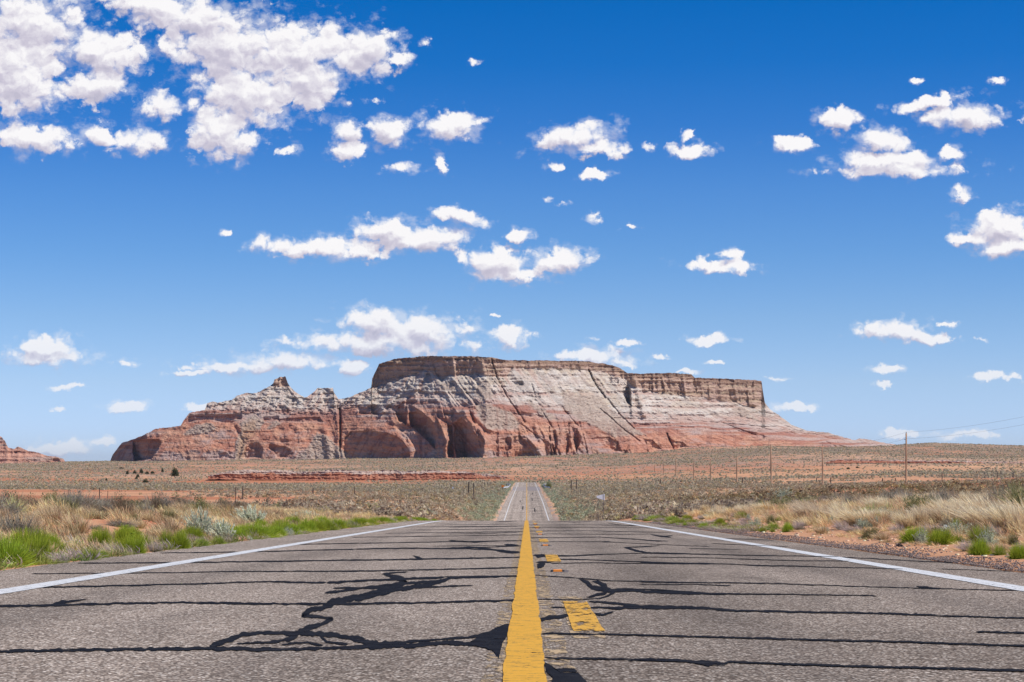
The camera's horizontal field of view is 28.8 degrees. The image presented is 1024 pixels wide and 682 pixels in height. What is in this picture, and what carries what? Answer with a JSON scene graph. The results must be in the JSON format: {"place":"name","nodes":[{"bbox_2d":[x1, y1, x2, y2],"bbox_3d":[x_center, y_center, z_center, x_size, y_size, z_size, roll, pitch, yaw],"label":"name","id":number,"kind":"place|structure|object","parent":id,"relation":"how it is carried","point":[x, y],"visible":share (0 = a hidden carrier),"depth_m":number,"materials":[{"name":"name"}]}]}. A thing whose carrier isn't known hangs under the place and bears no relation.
{"place":"outdoors","nodes":[
{"label":"outdoors","id":0,"kind":"place"},
{"bbox_2d":[0,482,1023,681],"bbox_3d":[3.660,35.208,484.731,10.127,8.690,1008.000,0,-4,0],"label":"road","id":1,"kind":"structure","parent":0,"point":[498,600],"depth_m":11.53,"materials":[{"name":"asphalt"}]},
{"bbox_2d":[0,443,1023,572],"bbox_3d":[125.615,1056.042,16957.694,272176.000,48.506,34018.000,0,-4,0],"label":"ground","id":2,"kind":"structure","parent":0,"point":[869,467],"depth_m":1279.56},
{"bbox_2d":[0,496,31,515],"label":"desert brush","id":3,"kind":"object","parent":2,"relation":"on","point":[13,507],"visible":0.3,"depth_m":37.74,"materials":[{"name":"beige plant"}]},
{"bbox_2d":[2,494,29,512],"bbox_3d":[-9.832,3.218,39.248,0.703,0.496,0.652,2,-4,-27],"label":"brush","id":4,"kind":"object","parent":2,"relation":"on","point":[18,505],"visible":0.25,"depth_m":39.25,"materials":[{"name":"beige plant"}]},
{"bbox_2d":[0,485,33,506],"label":"desert brush","id":5,"kind":"object","parent":2,"relation":"on","point":[22,496],"visible":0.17,"depth_m":51.15,"materials":[{"name":"beige plant"}]},
{"bbox_2d":[0,531,38,566],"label":"green shrub","id":6,"kind":"object","parent":2,"relation":"on","point":[12,551],"visible":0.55,"depth_m":20.36,"materials":[{"name":"green plant"}]},
{"bbox_2d":[0,509,45,536],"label":"desert brush","id":7,"kind":"object","parent":2,"relation":"on","point":[15,525],"visible":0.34,"depth_m":28.16,"materials":[{"name":"grey plant"}]},
{"bbox_2d":[20,492,41,507],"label":"desert brush","id":8,"kind":"object","parent":2,"relation":"on","point":[34,500],"visible":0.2,"depth_m":46.29,"materials":[{"name":"beige plant"}]},
{"bbox_2d":[6,525,57,548],"bbox_3d":[-5.831,2.410,23.984,0.742,0.393,0.728,1,-4,-8],"label":"green shrub","id":9,"kind":"object","parent":2,"relation":"on","point":[20,532],"visible":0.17,"depth_m":23.94,"materials":[{"name":"green plant"}]},
{"bbox_2d":[0,436,64,463],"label":"butte","id":10,"kind":"object","parent":2,"relation":"on","point":[15,455],"visible":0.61,"depth_m":2664.61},
{"bbox_2d":[22,514,46,530],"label":"grass tuft","id":11,"kind":"object","parent":2,"relation":"on","point":[38,527],"visible":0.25,"depth_m":31.14,"materials":[{"name":"beige plant"}]},
{"bbox_2d":[20,543,49,564],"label":"green shrub","id":12,"kind":"object","parent":2,"relation":"on","point":[35,555],"visible":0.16,"depth_m":20.93,"materials":[{"name":"green plant"}]},
{"bbox_2d":[21,533,55,555],"bbox_3d":[-5.499,2.388,23.066,0.442,0.345,0.531,1,-4,-17],"label":"green shrub","id":13,"kind":"object","parent":2,"relation":"on","point":[40,546],"visible":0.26,"depth_m":23.01,"materials":[{"name":"green plant"}]},
{"bbox_2d":[38,503,64,524],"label":"grass tuft","id":14,"kind":"object","parent":2,"relation":"on","point":[55,514],"visible":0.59,"depth_m":35.38,"materials":[{"name":"beige plant"}]},
{"bbox_2d":[44,530,64,544],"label":"green shrub","id":15,"kind":"object","parent":2,"relation":"on","point":[56,539],"visible":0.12,"depth_m":25.49,"materials":[{"name":"green plant"}]},
{"bbox_2d":[49,552,69,562],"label":"grass tuft","id":16,"kind":"object","parent":2,"relation":"on","point":[58,558],"visible":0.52,"depth_m":21.28,"materials":[{"name":"beige plant"}]},
{"bbox_2d":[50,540,74,552],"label":"green shrub","id":17,"kind":"object","parent":2,"relation":"on","point":[61,546],"visible":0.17,"depth_m":24.87,"materials":[{"name":"green plant"}]},
{"bbox_2d":[54,494,79,510],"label":"desert brush","id":18,"kind":"object","parent":2,"relation":"on","point":[71,505],"visible":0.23,"depth_m":43.05,"materials":[{"name":"beige plant"}]},
{"bbox_2d":[49,513,92,533],"bbox_3d":[-7.281,3.001,32.988,0.809,0.406,0.679,-1,-4,21],"label":"grass tuft","id":19,"kind":"object","parent":2,"relation":"on","point":[82,525],"visible":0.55,"depth_m":32.89,"materials":[{"name":"beige plant"}]},
{"bbox_2d":[50,486,92,510],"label":"desert brush","id":20,"kind":"object","parent":2,"relation":"on","point":[79,501],"visible":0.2,"depth_m":44.61,"materials":[{"name":"beige plant"}]},
{"bbox_2d":[75,487,99,512],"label":"desert brush","id":21,"kind":"object","parent":2,"relation":"on","point":[93,504],"visible":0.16,"depth_m":45.71,"materials":[{"name":"beige plant"}]},
{"bbox_2d":[78,547,103,559],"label":"green shrub","id":22,"kind":"object","parent":2,"relation":"on","point":[93,554],"visible":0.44,"depth_m":22.63,"materials":[{"name":"green plant"}]},
{"bbox_2d":[87,525,114,546],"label":"green shrub","id":23,"kind":"object","parent":2,"relation":"on","point":[96,534],"visible":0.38,"depth_m":27.28,"materials":[{"name":"green plant"}]},
{"bbox_2d":[92,494,116,512],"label":"desert brush","id":24,"kind":"object","parent":2,"relation":"on","point":[103,505],"visible":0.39,"depth_m":46.27,"materials":[{"name":"grey plant"}]},
{"bbox_2d":[105,490,136,512],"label":"desert brush","id":25,"kind":"object","parent":2,"relation":"on","point":[122,500],"visible":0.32,"depth_m":47.58,"materials":[{"name":"beige plant"}]},
{"bbox_2d":[102,518,143,527],"bbox_3d":[-7.656,3.552,38.881,0.984,0.208,0.980,1,-4,-20],"label":"desert brush","id":26,"kind":"object","parent":2,"relation":"on","point":[120,523],"visible":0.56,"depth_m":38.81,"materials":[{"name":"beige plant"}]},
{"bbox_2d":[112,524,136,543],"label":"green shrub","id":27,"kind":"object","parent":2,"relation":"on","point":[121,533],"visible":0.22,"depth_m":29.02,"materials":[{"name":"green plant"}]},
{"bbox_2d":[122,534,146,553],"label":"green shrub","id":28,"kind":"object","parent":2,"relation":"on","point":[130,543],"visible":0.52,"depth_m":25.51,"materials":[{"name":"green plant"}]},
{"bbox_2d":[122,517,148,528],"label":"grass tuft","id":29,"kind":"object","parent":2,"relation":"on","point":[143,523],"visible":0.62,"depth_m":39.28,"materials":[{"name":"beige plant"}]},
{"bbox_2d":[116,532,159,546],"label":"green shrub","id":30,"kind":"object","parent":2,"relation":"on","point":[131,534],"visible":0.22,"depth_m":27.79,"materials":[{"name":"green plant"}]},
{"bbox_2d":[133,493,177,507],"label":"desert brush","id":31,"kind":"object","parent":2,"relation":"on","point":[165,502],"visible":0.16,"depth_m":56.37,"materials":[{"name":"beige plant"}]},
{"bbox_2d":[146,540,164,551],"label":"grass tuft","id":32,"kind":"object","parent":2,"relation":"on","point":[157,548],"visible":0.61,"depth_m":26.68,"materials":[{"name":"beige plant"}]},
{"bbox_2d":[147,489,164,510],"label":"desert brush","id":33,"kind":"object","parent":2,"relation":"on","point":[157,500],"visible":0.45,"depth_m":53.24,"materials":[{"name":"beige plant"}]},
{"bbox_2d":[144,524,175,537],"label":"grass tuft","id":34,"kind":"object","parent":2,"relation":"on","point":[158,532],"visible":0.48,"depth_m":33.82,"materials":[{"name":"beige plant"}]},
{"bbox_2d":[143,516,183,531],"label":"grass tuft","id":35,"kind":"object","parent":2,"relation":"on","point":[174,527],"visible":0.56,"depth_m":37.09,"materials":[{"name":"beige plant"}]},
{"bbox_2d":[156,528,174,542],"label":"green shrub","id":36,"kind":"object","parent":2,"relation":"on","point":[166,538],"visible":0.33,"depth_m":30.79,"materials":[{"name":"green plant"}]},
{"bbox_2d":[160,506,178,519],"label":"desert brush","id":37,"kind":"object","parent":2,"relation":"on","point":[170,514],"visible":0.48,"depth_m":46.94,"materials":[{"name":"beige plant"}]},
{"bbox_2d":[168,499,191,511],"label":"grass tuft","id":38,"kind":"object","parent":2,"relation":"on","point":[180,506],"visible":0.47,"depth_m":53.32,"materials":[{"name":"beige plant"}]},
{"bbox_2d":[167,527,192,548],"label":"green shrub","id":39,"kind":"object","parent":2,"relation":"on","point":[182,541],"visible":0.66,"depth_m":28.48,"materials":[{"name":"green plant"}]},
{"bbox_2d":[175,526,207,538],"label":"green shrub","id":40,"kind":"object","parent":2,"relation":"on","point":[199,533],"visible":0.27,"depth_m":34.64,"materials":[{"name":"green plant"}]},
{"bbox_2d":[177,507,213,537],"bbox_3d":[-5.689,3.273,35.980,0.859,0.659,0.833,2,-4,-32],"label":"sagebrush","id":41,"kind":"object","parent":2,"relation":"on","point":[198,522],"visible":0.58,"depth_m":35.90,"materials":[{"name":"grey plant"}]},
{"bbox_2d":[187,492,215,512],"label":"desert brush","id":42,"kind":"object","parent":2,"relation":"on","point":[201,501],"visible":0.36,"depth_m":57.35,"materials":[{"name":"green plant"}]},
{"bbox_2d":[209,535,227,543],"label":"green shrub","id":43,"kind":"object","parent":2,"relation":"on","point":[222,541],"visible":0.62,"depth_m":32.05,"materials":[{"name":"green plant"}]},
{"bbox_2d":[203,518,235,539],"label":"sagebrush","id":44,"kind":"object","parent":2,"relation":"on","point":[217,530],"visible":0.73,"depth_m":35.24,"materials":[{"name":"grey plant"}]},
{"bbox_2d":[99,486,354,499],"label":"wire fence","id":45,"kind":"object","parent":2,"relation":"on","point":[235,491],"visible":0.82,"depth_m":305.72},
{"bbox_2d":[230,526,250,537],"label":"green shrub","id":46,"kind":"object","parent":2,"relation":"on","point":[238,532],"visible":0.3,"depth_m":36.31,"materials":[{"name":"green plant"}]},
{"bbox_2d":[231,504,267,524],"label":"sagebrush","id":47,"kind":"object","parent":2,"relation":"on","point":[251,515],"visible":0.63,"depth_m":49.93,"materials":[{"name":"grey plant"}]},
{"bbox_2d":[234,522,274,537],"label":"green shrub","id":48,"kind":"object","parent":2,"relation":"on","point":[262,531],"visible":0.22,"depth_m":38.23,"materials":[{"name":"green plant"}]},
{"bbox_2d":[244,526,286,537],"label":"green shrub","id":49,"kind":"object","parent":2,"relation":"on","point":[275,533],"visible":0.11,"depth_m":38.80,"materials":[{"name":"green plant"}]},
{"bbox_2d":[299,518,318,531],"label":"green shrub","id":50,"kind":"object","parent":2,"relation":"on","point":[305,523],"visible":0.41,"depth_m":47.32,"materials":[{"name":"green plant"}]},
{"bbox_2d":[309,519,330,530],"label":"green shrub","id":51,"kind":"object","parent":2,"relation":"on","point":[320,526],"visible":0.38,"depth_m":49.27,"materials":[{"name":"green plant"}]},
{"bbox_2d":[315,520,342,529],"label":"green shrub","id":52,"kind":"object","parent":2,"relation":"on","point":[328,524],"visible":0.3,"depth_m":50.74,"materials":[{"name":"green plant"}]},
{"bbox_2d":[331,517,348,528],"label":"green shrub","id":53,"kind":"object","parent":2,"relation":"on","point":[338,523],"visible":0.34,"depth_m":54.75,"materials":[{"name":"green plant"}]},
{"bbox_2d":[208,469,506,480],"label":"rock ledge","id":54,"kind":"object","parent":2,"relation":"on","point":[323,475],"visible":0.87,"depth_m":1119.08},
{"bbox_2d":[347,516,371,524],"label":"green shrub","id":55,"kind":"object","parent":2,"relation":"on","point":[358,520],"visible":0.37,"depth_m":63.99,"materials":[{"name":"green plant"}]},
{"bbox_2d":[110,356,894,461],"bbox_3d":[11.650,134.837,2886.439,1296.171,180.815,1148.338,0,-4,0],"label":"butte","id":56,"kind":"object","parent":2,"relation":"on","point":[447,407],"visible":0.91,"depth_m":2473.43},
{"bbox_2d":[0,442,1023,520],"bbox_3d":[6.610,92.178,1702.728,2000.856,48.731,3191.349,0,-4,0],"label":"scrub","id":57,"kind":"object","parent":2,"relation":"on","point":[625,506],"visible":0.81,"depth_m":665.29,"materials":[{"name":"brown plant"}]},
{"bbox_2d":[0,488,1023,570],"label":"grass","id":58,"kind":"structure","parent":2,"relation":"on","point":[79,543],"depth_m":42.39,"materials":[{"name":"beige plant"}]},
{"bbox_2d":[6,514,1023,568],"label":"pebbles","id":59,"kind":"object","parent":2,"relation":"on","point":[943,548],"visible":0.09,"depth_m":35.00,"materials":[{"name":"gravel"}]},
{"bbox_2d":[674,507,687,517],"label":"scrub bush","id":60,"kind":"object","parent":2,"relation":"on","point":[681,513],"visible":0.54,"depth_m":83.59,"materials":[{"name":"grey plant"}]},
{"bbox_2d":[733,503,752,513],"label":"grass tuft","id":61,"kind":"object","parent":2,"relation":"on","point":[738,508],"visible":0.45,"depth_m":70.40,"materials":[{"name":"beige plant"}]},
{"bbox_2d":[748,502,774,509],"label":"grass tuft","id":62,"kind":"object","parent":2,"relation":"on","point":[757,505],"visible":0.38,"depth_m":75.08,"materials":[{"name":"beige plant"}]},
{"bbox_2d":[766,492,792,507],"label":"desert brush","id":63,"kind":"object","parent":2,"relation":"on","point":[778,501],"visible":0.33,"depth_m":79.28,"materials":[{"name":"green plant"}]},
{"bbox_2d":[767,487,795,498],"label":"sagebrush","id":64,"kind":"object","parent":2,"relation":"on","point":[782,494],"visible":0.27,"depth_m":169.36,"materials":[{"name":"grey plant"}]},
{"bbox_2d":[781,522,793,531],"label":"green shrub","id":65,"kind":"object","parent":2,"relation":"on","point":[787,527],"visible":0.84,"depth_m":42.07,"materials":[{"name":"green plant"}]},
{"bbox_2d":[788,502,818,518],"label":"grass tuft","id":66,"kind":"object","parent":2,"relation":"on","point":[799,510],"visible":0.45,"depth_m":53.35,"materials":[{"name":"beige plant"}]},
{"bbox_2d":[813,524,827,533],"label":"grass tuft","id":67,"kind":"object","parent":2,"relation":"on","point":[818,531],"visible":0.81,"depth_m":38.31,"materials":[{"name":"beige plant"}]},
{"bbox_2d":[648,521,1023,570],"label":"gravel","id":68,"kind":"structure","parent":2,"relation":"on","point":[1005,566],"depth_m":25.96,"materials":[{"name":"gravel"}]},
{"bbox_2d":[836,525,861,532],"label":"grass tuft","id":69,"kind":"object","parent":2,"relation":"on","point":[847,529],"visible":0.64,"depth_m":37.26,"materials":[{"name":"plant"}]},
{"bbox_2d":[827,505,881,526],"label":"grass tuft","id":70,"kind":"object","parent":2,"relation":"on","point":[849,517],"visible":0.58,"depth_m":40.28,"materials":[{"name":"beige plant"}]},
{"bbox_2d":[853,518,874,527],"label":"sagebrush","id":71,"kind":"object","parent":2,"relation":"on","point":[863,524],"visible":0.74,"depth_m":38.59,"materials":[{"name":"grey plant"}]},
{"bbox_2d":[856,525,881,538],"bbox_3d":[5.944,3.174,33.018,0.521,0.266,0.422,-2,-4,31],"label":"desert brush","id":72,"kind":"object","parent":2,"relation":"on","point":[865,534],"visible":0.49,"depth_m":32.99,"materials":[{"name":"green plant"}]},
{"bbox_2d":[860,497,886,505],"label":"grass tuft","id":73,"kind":"object","parent":2,"relation":"on","point":[878,501],"visible":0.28,"depth_m":51.51,"materials":[{"name":"beige plant"}]},
{"bbox_2d":[853,506,895,520],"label":"grass tuft","id":74,"kind":"object","parent":2,"relation":"on","point":[886,511],"visible":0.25,"depth_m":41.50,"materials":[{"name":"beige plant"}]},
{"bbox_2d":[868,530,890,539],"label":"grass tuft","id":75,"kind":"object","parent":2,"relation":"on","point":[878,537],"visible":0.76,"depth_m":31.58,"materials":[{"name":"beige plant"}]},
{"bbox_2d":[875,486,900,500],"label":"desert brush","id":76,"kind":"object","parent":2,"relation":"on","point":[886,494],"visible":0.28,"depth_m":68.89,"materials":[{"name":"grey plant"}]},
{"bbox_2d":[887,509,917,528],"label":"grass tuft","id":77,"kind":"object","parent":2,"relation":"on","point":[907,520],"visible":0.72,"depth_m":35.90,"materials":[{"name":"beige plant"}]},
{"bbox_2d":[904,432,906,482],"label":"utility pole","id":78,"kind":"object","parent":2,"relation":"on","point":[905,439],"visible":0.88,"depth_m":418.57,"materials":[{"name":"brown wood"}]},
{"bbox_2d":[897,525,930,542],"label":"green shrub","id":79,"kind":"object","parent":2,"relation":"on","point":[909,537],"visible":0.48,"depth_m":29.59,"materials":[{"name":"green plant"}]},
{"bbox_2d":[904,503,929,525],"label":"grass tuft","id":80,"kind":"object","parent":2,"relation":"on","point":[919,514],"visible":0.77,"depth_m":36.16,"materials":[{"name":"beige plant"}]},
{"bbox_2d":[898,492,937,510],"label":"desert brush","id":81,"kind":"object","parent":2,"relation":"on","point":[913,499],"visible":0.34,"depth_m":45.51,"materials":[{"name":"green plant"}]},
{"bbox_2d":[912,526,928,543],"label":"sagebrush","id":82,"kind":"object","parent":2,"relation":"on","point":[920,537],"visible":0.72,"depth_m":28.63,"materials":[{"name":"grey plant"}]},
{"bbox_2d":[826,459,1023,463],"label":"rock ledge","id":83,"kind":"object","parent":2,"relation":"on","point":[839,461],"visible":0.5,"depth_m":1331.15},
{"bbox_2d":[905,502,952,522],"bbox_3d":[7.858,3.171,36.803,1.224,0.411,1.165,1,-4,-20],"label":"grass tuft","id":84,"kind":"object","parent":2,"relation":"on","point":[938,513],"visible":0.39,"depth_m":36.60,"materials":[{"name":"beige plant"}]},
{"bbox_2d":[926,527,958,545],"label":"green shrub","id":85,"kind":"object","parent":2,"relation":"on","point":[944,538],"visible":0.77,"depth_m":27.55,"materials":[{"name":"green plant"}]},
{"bbox_2d":[926,495,960,510],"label":"grass tuft","id":86,"kind":"object","parent":2,"relation":"on","point":[939,503],"visible":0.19,"depth_m":38.06,"materials":[{"name":"beige plant"}]},
{"bbox_2d":[934,484,957,502],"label":"desert brush","id":87,"kind":"object","parent":2,"relation":"on","point":[945,494],"visible":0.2,"depth_m":47.75,"materials":[{"name":"grey plant"}]},
{"bbox_2d":[937,499,971,519],"bbox_3d":[8.021,3.040,35.601,0.786,0.456,0.593,1,-4,-16],"label":"grass tuft","id":88,"kind":"object","parent":2,"relation":"on","point":[951,510],"visible":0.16,"depth_m":35.55,"materials":[{"name":"beige plant"}]},
{"bbox_2d":[941,519,972,535],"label":"sagebrush","id":89,"kind":"object","parent":2,"relation":"on","point":[949,525],"visible":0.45,"depth_m":30.38,"materials":[{"name":"grey plant"}]},
{"bbox_2d":[955,536,973,551],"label":"grass tuft","id":90,"kind":"object","parent":2,"relation":"on","point":[962,546],"visible":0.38,"depth_m":24.63,"materials":[{"name":"plant"}]},
{"bbox_2d":[943,493,990,510],"bbox_3d":[9.104,3.223,39.287,1.363,0.446,1.286,-2,-4,33],"label":"grass tuft","id":91,"kind":"object","parent":2,"relation":"on","point":[973,502],"visible":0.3,"depth_m":39.14,"materials":[{"name":"beige plant"}]},
{"bbox_2d":[944,503,997,528],"bbox_3d":[7.421,2.752,31.494,1.247,0.456,0.974,-1,-4,18],"label":"grass tuft","id":92,"kind":"object","parent":2,"relation":"on","point":[977,516],"visible":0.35,"depth_m":31.36,"materials":[{"name":"beige plant"}]},
{"bbox_2d":[966,536,992,554],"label":"green shrub","id":93,"kind":"object","parent":2,"relation":"on","point":[980,548],"visible":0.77,"depth_m":22.95,"materials":[{"name":"green plant"}]},
{"bbox_2d":[964,523,996,542],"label":"green shrub","id":94,"kind":"object","parent":2,"relation":"on","point":[973,534],"visible":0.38,"depth_m":26.71,"materials":[{"name":"green plant"}]},
{"bbox_2d":[975,525,999,545],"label":"sagebrush","id":95,"kind":"object","parent":2,"relation":"on","point":[991,539],"visible":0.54,"depth_m":25.46,"materials":[{"name":"grey plant"}]},
{"bbox_2d":[986,532,1010,543],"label":"grass tuft","id":96,"kind":"object","parent":2,"relation":"on","point":[1003,539],"visible":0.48,"depth_m":25.82,"materials":[{"name":"beige plant"}]},
{"bbox_2d":[975,498,1022,531],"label":"grass tuft","id":97,"kind":"object","parent":2,"relation":"on","point":[995,514],"visible":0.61,"depth_m":29.33,"materials":[{"name":"beige plant"}]},
{"bbox_2d":[990,543,1009,555],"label":"green shrub","id":98,"kind":"object","parent":2,"relation":"on","point":[996,551],"visible":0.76,"depth_m":22.66,"materials":[{"name":"green plant"}]},
{"bbox_2d":[982,480,1018,501],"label":"desert brush","id":99,"kind":"object","parent":2,"relation":"on","point":[996,494],"visible":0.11,"depth_m":42.30,"materials":[{"name":"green plant"}]},
{"bbox_2d":[990,478,1023,507],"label":"desert brush","id":100,"kind":"object","parent":2,"relation":"on","point":[1017,499],"visible":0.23,"depth_m":35.65,"materials":[{"name":"green plant"}]},
{"bbox_2d":[990,498,1023,519],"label":"grass tuft","id":101,"kind":"object","parent":2,"relation":"on","point":[1011,507],"visible":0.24,"depth_m":30.36,"materials":[{"name":"beige plant"}]},
{"bbox_2d":[993,492,1023,511],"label":"grass tuft","id":102,"kind":"object","parent":2,"relation":"on","point":[1015,501],"visible":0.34,"depth_m":33.75,"materials":[{"name":"beige plant"}]},
{"bbox_2d":[1005,541,1023,558],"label":"green shrub","id":103,"kind":"object","parent":2,"relation":"on","point":[1017,553],"visible":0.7,"depth_m":21.53,"materials":[{"name":"green plant"}]},
{"bbox_2d":[1007,532,1021,544],"bbox_3d":[6.319,2.486,25.093,0.209,0.228,0.202,1,-4,-22],"label":"desert brush","id":104,"kind":"object","parent":2,"relation":"on","point":[1011,540],"visible":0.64,"depth_m":25.07,"materials":[{"name":"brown plant"}]},
{"bbox_2d":[0,0,1023,460],"label":"sky","id":105,"kind":"structure","parent":0,"point":[820,203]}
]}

